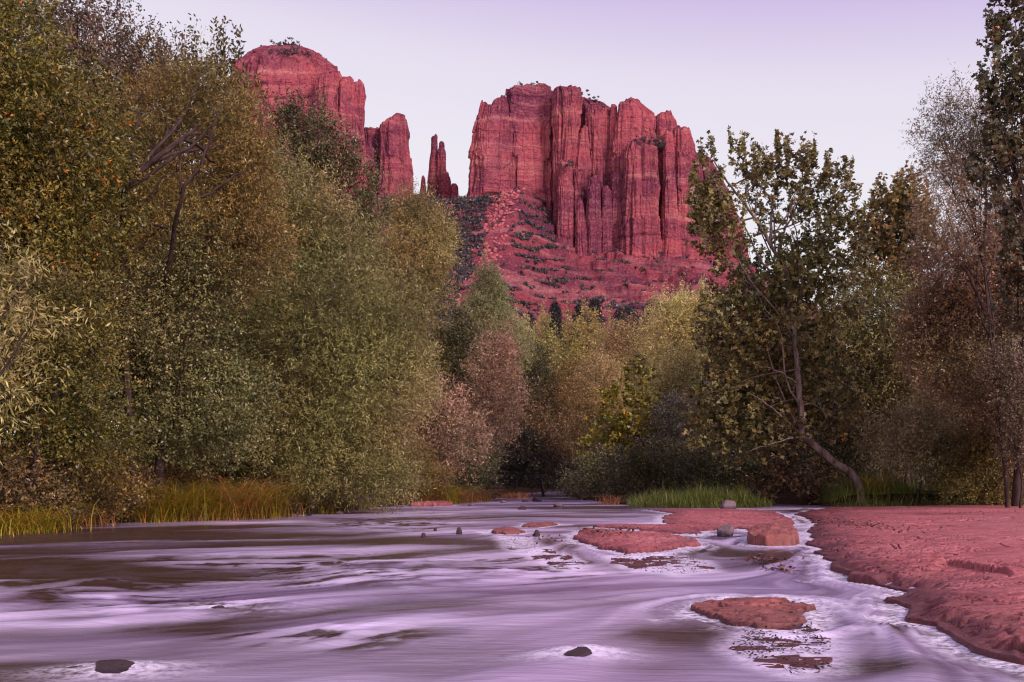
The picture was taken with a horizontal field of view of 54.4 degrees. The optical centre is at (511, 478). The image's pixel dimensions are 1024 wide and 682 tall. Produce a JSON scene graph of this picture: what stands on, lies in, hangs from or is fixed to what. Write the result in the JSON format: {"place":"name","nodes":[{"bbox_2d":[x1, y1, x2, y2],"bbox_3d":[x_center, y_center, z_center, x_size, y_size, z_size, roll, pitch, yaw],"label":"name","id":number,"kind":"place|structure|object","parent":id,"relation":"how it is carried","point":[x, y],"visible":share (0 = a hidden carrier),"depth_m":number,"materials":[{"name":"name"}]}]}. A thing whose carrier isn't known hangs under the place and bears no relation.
{"place":"outdoors","nodes":[
{"label":"outdoors","id":0,"kind":"place"},
{"bbox_2d":[0,445,1022,526],"bbox_3d":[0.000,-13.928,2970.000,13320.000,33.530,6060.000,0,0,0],"label":"ground","id":1,"kind":"structure","parent":0,"point":[786,496],"depth_m":49.87,"materials":[{"name":"soil"}]},
{"bbox_2d":[0,435,100,525],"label":"shrub","id":2,"kind":"object","parent":1,"relation":"on","point":[10,479],"visible":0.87,"depth_m":25.45,"materials":[{"name":"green plant"}]},
{"bbox_2d":[0,212,109,465],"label":"willow tree","id":3,"kind":"object","parent":1,"relation":"on","point":[10,303],"visible":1,"depth_m":21.19,"materials":[{"name":"green plant"}]},
{"bbox_2d":[0,424,124,508],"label":"shrub","id":4,"kind":"object","parent":1,"relation":"on","point":[64,465],"visible":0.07,"depth_m":28.61,"materials":[{"name":"green plant"}]},
{"bbox_2d":[0,510,135,535],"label":"grass clump","id":5,"kind":"object","parent":1,"relation":"on","point":[5,528],"visible":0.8,"depth_m":23.99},
{"bbox_2d":[0,11,143,493],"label":"alder tree","id":6,"kind":"object","parent":1,"relation":"on","point":[44,272],"depth_m":45.87,"materials":[{"name":"green plant"}]},
{"bbox_2d":[0,501,146,533],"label":"grass clump","id":7,"kind":"object","parent":1,"relation":"on","point":[63,520],"visible":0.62,"depth_m":24.87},
{"bbox_2d":[0,0,159,432],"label":"ash tree","id":8,"kind":"object","parent":1,"relation":"on","point":[26,164],"visible":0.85,"depth_m":26.68,"materials":[{"name":"green plant"}]},
{"bbox_2d":[0,247,162,521],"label":"alder tree","id":9,"kind":"object","parent":1,"relation":"on","point":[65,441],"visible":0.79,"depth_m":25.52,"materials":[{"name":"green plant"}]},
{"bbox_2d":[18,437,160,526],"bbox_3d":[-11.974,0.153,28.206,4.090,2.683,2.881,0,0,20],"label":"shrub","id":10,"kind":"object","parent":1,"relation":"on","point":[121,486],"visible":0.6,"depth_m":27.94,"materials":[{"name":"green plant"}]},
{"bbox_2d":[46,503,166,526],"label":"grass clump","id":11,"kind":"object","parent":1,"relation":"on","point":[104,521],"visible":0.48,"depth_m":27.16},
{"bbox_2d":[1,0,213,500],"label":"cottonwood tree","id":12,"kind":"object","parent":1,"relation":"on","point":[128,51],"visible":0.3,"depth_m":33.23,"materials":[{"name":"green plant"}]},
{"bbox_2d":[26,62,218,491],"bbox_3d":[-18.996,-9.709,47.913,10.776,22.345,11.748,0,0,-30],"label":"alder tree","id":13,"kind":"object","parent":1,"relation":"on","point":[109,223],"visible":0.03,"depth_m":46.55,"materials":[{"name":"green plant"}]},
{"bbox_2d":[83,459,187,516],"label":"shrub","id":14,"kind":"object","parent":1,"relation":"on","point":[143,474],"visible":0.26,"depth_m":30.27,"materials":[{"name":"green plant"}]},
{"bbox_2d":[44,198,288,507],"bbox_3d":[-10.972,-3.784,31.126,7.940,9.833,5.381,0,0,0],"label":"alder tree","id":15,"kind":"object","parent":1,"relation":"on","point":[154,353],"visible":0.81,"depth_m":30.39,"materials":[{"name":"green plant"}]},
{"bbox_2d":[99,430,243,501],"bbox_3d":[-12.273,-0.477,35.993,5.669,3.514,3.320,0,0,0],"label":"shrub","id":16,"kind":"object","parent":1,"relation":"on","point":[176,471],"visible":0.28,"depth_m":35.53,"materials":[{"name":"green plant"}]},
{"bbox_2d":[108,504,240,522],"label":"grass clump","id":17,"kind":"object","parent":1,"relation":"on","point":[147,517],"visible":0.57,"depth_m":29.59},
{"bbox_2d":[58,477,335,522],"bbox_3d":[-10.188,0.664,30.563,12.117,1.431,12.233,0,0,0],"label":"grass clump","id":18,"kind":"object","parent":1,"relation":"on","point":[171,501],"visible":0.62,"depth_m":29.91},
{"bbox_2d":[77,19,323,503],"bbox_3d":[-10.028,-6.775,31.086,8.336,15.051,6.788,0,0,0],"label":"tree","id":19,"kind":"object","parent":1,"relation":"on","point":[239,162],"visible":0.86,"depth_m":30.46,"materials":[{"name":"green plant"}]},
{"bbox_2d":[158,13,260,373],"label":"ash tree","id":20,"kind":"object","parent":1,"relation":"on","point":[222,54],"visible":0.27,"depth_m":35.89,"materials":[{"name":"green plant"}]},
{"bbox_2d":[131,495,294,520],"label":"grass clump","id":21,"kind":"object","parent":1,"relation":"on","point":[231,510],"visible":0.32,"depth_m":31.20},
{"bbox_2d":[113,105,320,491],"bbox_3d":[-14.974,-9.066,50.771,11.041,21.146,12.258,0,0,0],"label":"alder tree","id":22,"kind":"object","parent":1,"relation":"on","point":[183,154],"visible":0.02,"depth_m":48.28,"materials":[{"name":"green plant"}]},
{"bbox_2d":[135,483,311,520],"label":"grass clump","id":23,"kind":"object","parent":1,"relation":"on","point":[207,504],"visible":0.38,"depth_m":30.51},
{"bbox_2d":[187,430,289,497],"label":"shrub","id":24,"kind":"object","parent":1,"relation":"on","point":[234,477],"visible":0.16,"depth_m":36.29,"materials":[{"name":"green plant"}]},
{"bbox_2d":[218,440,319,513],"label":"shrub","id":25,"kind":"object","parent":1,"relation":"on","point":[294,499],"visible":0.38,"depth_m":36.30,"materials":[{"name":"green plant"}]},
{"bbox_2d":[225,493,334,518],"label":"grass clump","id":26,"kind":"object","parent":1,"relation":"on","point":[283,510],"visible":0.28,"depth_m":33.40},
{"bbox_2d":[172,123,455,514],"bbox_3d":[-8.091,-5.736,36.595,11.635,15.096,7.909,0,0,14],"label":"willow tree","id":27,"kind":"object","parent":1,"relation":"on","point":[346,438],"visible":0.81,"depth_m":35.79,"materials":[{"name":"green plant"}]},
{"bbox_2d":[288,500,341,513],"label":"grass clump","id":28,"kind":"object","parent":1,"relation":"on","point":[330,510],"visible":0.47,"depth_m":37.30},
{"bbox_2d":[243,209,403,466],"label":"alder tree","id":29,"kind":"object","parent":1,"relation":"on","point":[335,353],"visible":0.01,"depth_m":54.12,"materials":[{"name":"green plant"}]},
{"bbox_2d":[255,83,398,395],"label":"ash tree","id":30,"kind":"object","parent":1,"relation":"on","point":[320,151],"visible":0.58,"depth_m":47.70,"materials":[{"name":"green plant"}]},
{"bbox_2d":[290,461,409,510],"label":"shrub","id":31,"kind":"object","parent":1,"relation":"on","point":[349,508],"visible":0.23,"depth_m":40.53,"materials":[{"name":"green plant"}]},
{"bbox_2d":[350,173,466,491],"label":"willow tree","id":32,"kind":"object","parent":1,"relation":"on","point":[414,226],"visible":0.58,"depth_m":61.00,"materials":[{"name":"green plant"}]},
{"bbox_2d":[342,283,478,491],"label":"alder tree","id":33,"kind":"object","parent":1,"relation":"on","point":[440,354],"visible":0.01,"depth_m":66.80,"materials":[{"name":"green plant"}]},
{"bbox_2d":[379,430,458,501],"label":"shrub","id":34,"kind":"object","parent":1,"relation":"on","point":[431,474],"visible":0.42,"depth_m":49.88,"materials":[{"name":"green plant"}]},
{"bbox_2d":[406,500,452,505],"bbox_3d":[-4.169,1.353,50.678,2.744,0.559,7.472,0,0,0],"label":"rock slab","id":35,"kind":"object","parent":1,"relation":"on","point":[439,503],"visible":0.46,"depth_m":47.62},
{"bbox_2d":[389,370,498,490],"bbox_3d":[-3.658,-2.071,52.938,6.428,7.880,4.902,0,0,0],"label":"shrub","id":36,"kind":"object","parent":1,"relation":"on","point":[440,437],"visible":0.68,"depth_m":52.56,"materials":[{"name":"brown plant"}]},
{"bbox_2d":[419,483,506,503],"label":"grass clump","id":37,"kind":"object","parent":1,"relation":"on","point":[453,499],"visible":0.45,"depth_m":51.23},
{"bbox_2d":[428,285,499,492],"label":"poplar tree","id":38,"kind":"object","parent":1,"relation":"on","point":[458,334],"visible":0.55,"depth_m":67.59,"materials":[{"name":"green plant"}]},
{"bbox_2d":[420,423,511,501],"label":"shrub","id":39,"kind":"object","parent":1,"relation":"on","point":[487,474],"visible":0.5,"depth_m":57.94,"materials":[{"name":"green plant"}]},
{"bbox_2d":[433,247,538,493],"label":"willow tree","id":40,"kind":"object","parent":1,"relation":"on","point":[491,302],"visible":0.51,"depth_m":75.35,"materials":[{"name":"green plant"}]},
{"bbox_2d":[453,488,523,501],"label":"grass clump","id":41,"kind":"object","parent":1,"relation":"on","point":[482,498],"visible":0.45,"depth_m":57.28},
{"bbox_2d":[443,313,538,498],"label":"willow tree","id":42,"kind":"object","parent":1,"relation":"on","point":[485,378],"visible":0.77,"depth_m":63.02,"materials":[{"name":"brown plant"}]},
{"bbox_2d":[466,420,576,496],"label":"shrub","id":43,"kind":"object","parent":1,"relation":"on","point":[536,456],"visible":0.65,"depth_m":71.16,"materials":[{"name":"green plant"}]},
{"bbox_2d":[503,329,567,494],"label":"tree","id":44,"kind":"object","parent":1,"relation":"on","point":[532,378],"visible":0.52,"depth_m":79.48,"materials":[{"name":"green plant"}]},
{"bbox_2d":[475,413,596,489],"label":"shrub","id":45,"kind":"object","parent":1,"relation":"on","point":[510,480],"visible":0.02,"depth_m":110.17,"materials":[{"name":"green plant"}]},
{"bbox_2d":[507,299,565,489],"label":"poplar tree","id":46,"kind":"object","parent":1,"relation":"on","point":[549,330],"visible":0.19,"depth_m":98.98,"materials":[{"name":"green plant"}]},
{"bbox_2d":[501,383,589,495],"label":"poplar tree","id":47,"kind":"object","parent":1,"relation":"on","point":[536,414],"visible":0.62,"depth_m":73.03,"materials":[{"name":"green plant"}]},
{"bbox_2d":[528,350,598,492],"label":"poplar tree","id":48,"kind":"object","parent":1,"relation":"on","point":[564,398],"visible":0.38,"depth_m":83.86,"materials":[{"name":"green plant"}]},
{"bbox_2d":[548,302,597,464],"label":"poplar tree","id":49,"kind":"object","parent":1,"relation":"on","point":[573,350],"visible":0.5,"depth_m":101.31,"materials":[{"name":"green plant"}]},
{"bbox_2d":[564,295,612,487],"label":"willow tree","id":50,"kind":"object","parent":1,"relation":"on","point":[593,325],"visible":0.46,"depth_m":103.46,"materials":[{"name":"green plant"}]},
{"bbox_2d":[553,437,638,499],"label":"shrub","id":51,"kind":"object","parent":1,"relation":"on","point":[587,479],"visible":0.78,"depth_m":62.77,"materials":[{"name":"green plant"}]},
{"bbox_2d":[555,337,641,492],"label":"willow tree","id":52,"kind":"object","parent":1,"relation":"on","point":[592,396],"visible":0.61,"depth_m":76.93,"materials":[{"name":"green plant"}]},
{"bbox_2d":[573,338,655,483],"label":"alder tree","id":53,"kind":"object","parent":1,"relation":"on","point":[632,438],"visible":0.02,"depth_m":121.25,"materials":[{"name":"green plant"}]},
{"bbox_2d":[573,350,661,494],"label":"tree","id":54,"kind":"object","parent":1,"relation":"on","point":[621,422],"visible":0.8,"depth_m":65.73,"materials":[{"name":"green plant"}]},
{"bbox_2d":[588,297,652,487],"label":"willow tree","id":55,"kind":"object","parent":1,"relation":"on","point":[620,342],"visible":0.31,"depth_m":95.28,"materials":[{"name":"green plant"}]},
{"bbox_2d":[609,303,668,482],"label":"poplar tree","id":56,"kind":"object","parent":1,"relation":"on","point":[637,354],"visible":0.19,"depth_m":87.78,"materials":[{"name":"green plant"}]},
{"bbox_2d":[596,430,684,498],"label":"shrub","id":57,"kind":"object","parent":1,"relation":"on","point":[635,461],"visible":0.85,"depth_m":57.65,"materials":[{"name":"green plant"}]},
{"bbox_2d":[621,343,697,485],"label":"alder tree","id":58,"kind":"object","parent":1,"relation":"on","point":[638,436],"visible":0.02,"depth_m":121.54,"materials":[{"name":"green plant"}]},
{"bbox_2d":[637,383,704,488],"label":"shrub","id":59,"kind":"object","parent":1,"relation":"on","point":[672,423],"visible":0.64,"depth_m":63.97,"materials":[{"name":"green plant"}]},
{"bbox_2d":[632,272,743,485],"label":"willow tree","id":60,"kind":"object","parent":1,"relation":"on","point":[678,330],"visible":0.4,"depth_m":79.57,"materials":[{"name":"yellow plant"}]},
{"bbox_2d":[633,328,749,486],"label":"willow tree","id":61,"kind":"object","parent":1,"relation":"on","point":[672,379],"visible":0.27,"depth_m":69.23,"materials":[{"name":"green plant"}]},
{"bbox_2d":[623,474,779,506],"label":"grass","id":62,"kind":"structure","parent":1,"relation":"on","point":[685,498],"depth_m":47.06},
{"bbox_2d":[648,431,794,493],"bbox_3d":[11.937,-0.657,56.536,8.473,4.512,5.486,0,0,0],"label":"shrub","id":63,"kind":"object","parent":1,"relation":"on","point":[711,470],"visible":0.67,"depth_m":56.04,"materials":[{"name":"green plant"}]},
{"bbox_2d":[710,308,830,487],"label":"alder tree","id":64,"kind":"object","parent":1,"relation":"on","point":[771,402],"visible":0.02,"depth_m":70.24,"materials":[{"name":"green plant"}]},
{"bbox_2d":[675,125,880,502],"bbox_3d":[12.504,-7.722,47.336,9.485,17.739,6.208,0,0,0],"label":"sycamore tree","id":65,"kind":"object","parent":1,"relation":"on","point":[777,379],"visible":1,"depth_m":46.55,"materials":[{"name":"green plant"}]},
{"bbox_2d":[731,445,852,504],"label":"shrub","id":66,"kind":"object","parent":1,"relation":"on","point":[813,482],"visible":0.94,"depth_m":49.31,"materials":[{"name":"green plant"}]},
{"bbox_2d":[722,419,868,489],"bbox_3d":[17.575,-1.422,60.106,9.593,5.631,6.368,0,0,0],"label":"shrub","id":67,"kind":"object","parent":1,"relation":"on","point":[774,452],"visible":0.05,"depth_m":59.53,"materials":[{"name":"green plant"}]},
{"bbox_2d":[770,426,893,491],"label":"shrub","id":68,"kind":"object","parent":1,"relation":"on","point":[848,461],"visible":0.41,"depth_m":53.44,"materials":[{"name":"green plant"}]},
{"bbox_2d":[789,287,889,483],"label":"alder tree","id":69,"kind":"object","parent":1,"relation":"on","point":[841,383],"visible":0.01,"depth_m":71.01,"materials":[{"name":"green plant"}]},
{"bbox_2d":[794,471,909,493],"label":"grass clump","id":70,"kind":"object","parent":1,"relation":"on","point":[866,482],"visible":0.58,"depth_m":47.35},
{"bbox_2d":[774,249,965,485],"bbox_3d":[19.088,-5.691,53.209,10.529,14.050,9.135,0,0,0],"label":"alder tree","id":71,"kind":"object","parent":1,"relation":"on","point":[866,350],"visible":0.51,"depth_m":52.19,"materials":[{"name":"green plant"}]},
{"bbox_2d":[812,469,959,506],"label":"grass","id":72,"kind":"structure","parent":1,"relation":"on","point":[841,491],"depth_m":46.88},
{"bbox_2d":[842,160,945,414],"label":"sycamore tree","id":73,"kind":"object","parent":1,"relation":"on","point":[893,204],"visible":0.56,"depth_m":55.20,"materials":[{"name":"green plant"}]},
{"bbox_2d":[845,448,955,488],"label":"shrub","id":74,"kind":"object","parent":1,"relation":"on","point":[913,484],"visible":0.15,"depth_m":55.47,"materials":[{"name":"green plant"}]},
{"bbox_2d":[794,505,1023,664],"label":"riverbank","id":75,"kind":"structure","parent":1,"relation":"on","point":[963,574],"depth_m":13.45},
{"bbox_2d":[769,515,941,540],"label":"leaf litter","id":76,"kind":"object","parent":75,"relation":"on","point":[866,525],"visible":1,"depth_m":21.18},
{"bbox_2d":[875,181,1023,505],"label":"alder tree","id":77,"kind":"object","parent":75,"relation":"on","point":[944,313],"visible":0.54,"depth_m":41.65,"materials":[{"name":"brown plant"}]},
{"bbox_2d":[896,62,1019,506],"bbox_3d":[18.102,-7.869,39.840,5.354,18.037,4.424,0,0,0],"label":"willow tree","id":78,"kind":"object","parent":75,"relation":"on","point":[979,245],"visible":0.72,"depth_m":39.79,"materials":[{"name":"grey plant"}]},
{"bbox_2d":[955,0,1023,343],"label":"cottonwood tree","id":79,"kind":"object","parent":75,"relation":"on","point":[1010,152],"visible":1,"depth_m":29.74,"materials":[{"name":"green plant"}]},
{"bbox_2d":[965,331,1023,507],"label":"tree","id":80,"kind":"object","parent":75,"relation":"on","point":[1008,381],"visible":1,"depth_m":39.31,"materials":[{"name":"plant"}]},
{"bbox_2d":[849,368,981,505],"bbox_3d":[19.040,-1.944,46.460,6.508,6.816,5.305,0,0,24],"label":"shrub","id":81,"kind":"object","parent":1,"relation":"on","point":[909,440],"visible":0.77,"depth_m":46.25,"materials":[{"name":"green plant"}]},
{"bbox_2d":[917,396,1023,505],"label":"shrub","id":82,"kind":"object","parent":1,"relation":"on","point":[986,461],"visible":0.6,"depth_m":44.73,"materials":[{"name":"green plant"}]},
{"bbox_2d":[0,488,1023,681],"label":"water","id":83,"kind":"structure","parent":0,"point":[368,595],"depth_m":10.13,"materials":[{"name":"purple liquid"}]},
{"bbox_2d":[95,659,134,673],"bbox_3d":[-2.688,1.275,6.704,0.349,0.097,0.296,0,0,37],"label":"boulder","id":84,"kind":"object","parent":83,"relation":"on","point":[112,666],"visible":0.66,"depth_m":6.63,"materials":[{"name":"stone"}]},
{"bbox_2d":[101,467,374,520],"bbox_3d":[-8.206,0.502,31.767,12.929,1.756,13.181,0,0,-22],"label":"grass clump","id":85,"kind":"object","parent":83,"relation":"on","point":[239,500],"visible":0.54,"depth_m":31.61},
{"bbox_2d":[155,480,344,518],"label":"grass clump","id":86,"kind":"object","parent":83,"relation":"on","point":[268,514],"visible":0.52,"depth_m":32.15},
{"bbox_2d":[491,527,525,534],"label":"rock slab","id":87,"kind":"object","parent":83,"relation":"on","point":[508,530],"visible":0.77,"depth_m":23.58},
{"bbox_2d":[507,548,583,568],"bbox_3d":[0.432,1.457,17.964,1.043,0.347,8.736,0,0,-8],"label":"rock slab","id":88,"kind":"object","parent":83,"relation":"on","point":[568,557],"visible":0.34,"depth_m":16.41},
{"bbox_2d":[564,646,591,656],"bbox_3d":[0.488,1.275,7.238,0.261,0.103,0.351,0,0,27],"label":"boulder","id":89,"kind":"object","parent":83,"relation":"on","point":[578,651],"visible":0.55,"depth_m":7.12,"materials":[{"name":"stone"}]},
{"bbox_2d":[573,527,700,554],"bbox_3d":[2.569,1.395,20.971,2.661,0.459,8.357,0,0,0],"label":"rock slab","id":90,"kind":"object","parent":83,"relation":"on","point":[643,541],"visible":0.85,"depth_m":19.39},
{"bbox_2d":[610,556,714,573],"bbox_3d":[2.290,1.456,15.283,1.672,0.350,4.326,0,0,0],"label":"rock slab","id":91,"kind":"object","parent":83,"relation":"on","point":[640,564],"visible":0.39,"depth_m":15.46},
{"bbox_2d":[611,553,712,572],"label":"leaf litter","id":92,"kind":"object","parent":91,"relation":"on","point":[666,564],"visible":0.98,"depth_m":14.96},
{"bbox_2d":[593,508,794,534],"bbox_3d":[6.303,1.399,32.320,5.903,0.458,19.567,0,0,13],"label":"rock slab","id":93,"kind":"object","parent":83,"relation":"on","point":[688,521],"visible":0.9,"depth_m":29.27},
{"bbox_2d":[717,524,733,536],"bbox_3d":[4.824,1.316,22.391,0.342,0.581,0.379,0,0,-30],"label":"boulder","id":94,"kind":"object","parent":83,"relation":"on","point":[726,530],"visible":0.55,"depth_m":22.29,"materials":[{"name":"grey stone"}]},
{"bbox_2d":[690,597,815,629],"bbox_3d":[2.311,1.411,9.694,1.299,0.391,2.241,0,0,21],"label":"rock slab","id":95,"kind":"object","parent":83,"relation":"on","point":[780,613],"visible":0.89,"depth_m":9.46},
{"bbox_2d":[747,522,799,545],"bbox_3d":[5.663,1.319,21.585,1.139,0.655,5.144,0,0,15],"label":"rock slab","id":96,"kind":"object","parent":83,"relation":"on","point":[774,534],"visible":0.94,"depth_m":19.46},
{"bbox_2d":[729,626,832,672],"bbox_3d":[2.054,1.455,7.766,0.937,0.357,2.321,0,0,18],"label":"rock slab","id":97,"kind":"object","parent":83,"relation":"on","point":[791,660],"visible":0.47,"depth_m":7.13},
{"bbox_2d":[732,622,831,673],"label":"leaf litter","id":98,"kind":"object","parent":97,"relation":"on","point":[779,644],"visible":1,"depth_m":7.72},
{"bbox_2d":[1,0,1023,433],"label":"sky","id":99,"kind":"structure","parent":0,"point":[849,73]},
{"bbox_2d":[127,187,985,452],"bbox_3d":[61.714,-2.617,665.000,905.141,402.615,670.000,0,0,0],"label":"hillside","id":100,"kind":"structure","parent":0,"point":[615,287],"depth_m":626.45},
{"bbox_2d":[218,41,369,228],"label":"butte","id":101,"kind":"object","parent":100,"relation":"on","point":[316,71],"visible":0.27,"depth_m":695.93,"materials":[{"name":"red stone"}]},
{"bbox_2d":[364,113,413,212],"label":"butte","id":102,"kind":"object","parent":100,"relation":"on","point":[393,134],"visible":0.41,"depth_m":695.53,"materials":[{"name":"red stone"}]},
{"bbox_2d":[419,134,458,198],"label":"spire","id":103,"kind":"structure","parent":100,"relation":"on","point":[446,188],"depth_m":756.08,"materials":[{"name":"red stone"}]},
{"bbox_2d":[260,37,665,197],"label":"scrub","id":104,"kind":"object","parent":100,"relation":"on","point":[661,146],"visible":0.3,"depth_m":698.51,"materials":[{"name":"green plant"}]},
{"bbox_2d":[446,187,548,309],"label":"rubble","id":105,"kind":"object","parent":100,"relation":"on","point":[501,213],"visible":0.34,"depth_m":631.51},
{"bbox_2d":[350,187,757,410],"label":"scrub","id":106,"kind":"object","parent":100,"relation":"on","point":[464,201],"visible":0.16,"depth_m":616.99,"materials":[{"name":"green plant"}]},
{"bbox_2d":[543,301,568,353],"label":"conifer tree","id":107,"kind":"object","parent":100,"relation":"on","point":[556,315],"visible":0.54,"depth_m":328.91,"materials":[{"name":"green plant"}]},
{"bbox_2d":[569,303,586,345],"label":"conifer tree","id":108,"kind":"object","parent":100,"relation":"on","point":[577,307],"visible":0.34,"depth_m":334.18,"materials":[{"name":"green plant"}]},
{"bbox_2d":[466,83,754,272],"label":"butte","id":109,"kind":"object","parent":100,"relation":"on","point":[617,187],"visible":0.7,"depth_m":684.26,"materials":[{"name":"red stone"}]},
{"bbox_2d":[609,304,642,349],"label":"conifer tree","id":110,"kind":"object","parent":100,"relation":"on","point":[628,309],"visible":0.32,"depth_m":323.13,"materials":[{"name":"green plant"}]},
{"bbox_2d":[582,297,606,351],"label":"conifer tree","id":111,"kind":"object","parent":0,"point":[594,302],"visible":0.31,"depth_m":318.99,"materials":[{"name":"green plant"}]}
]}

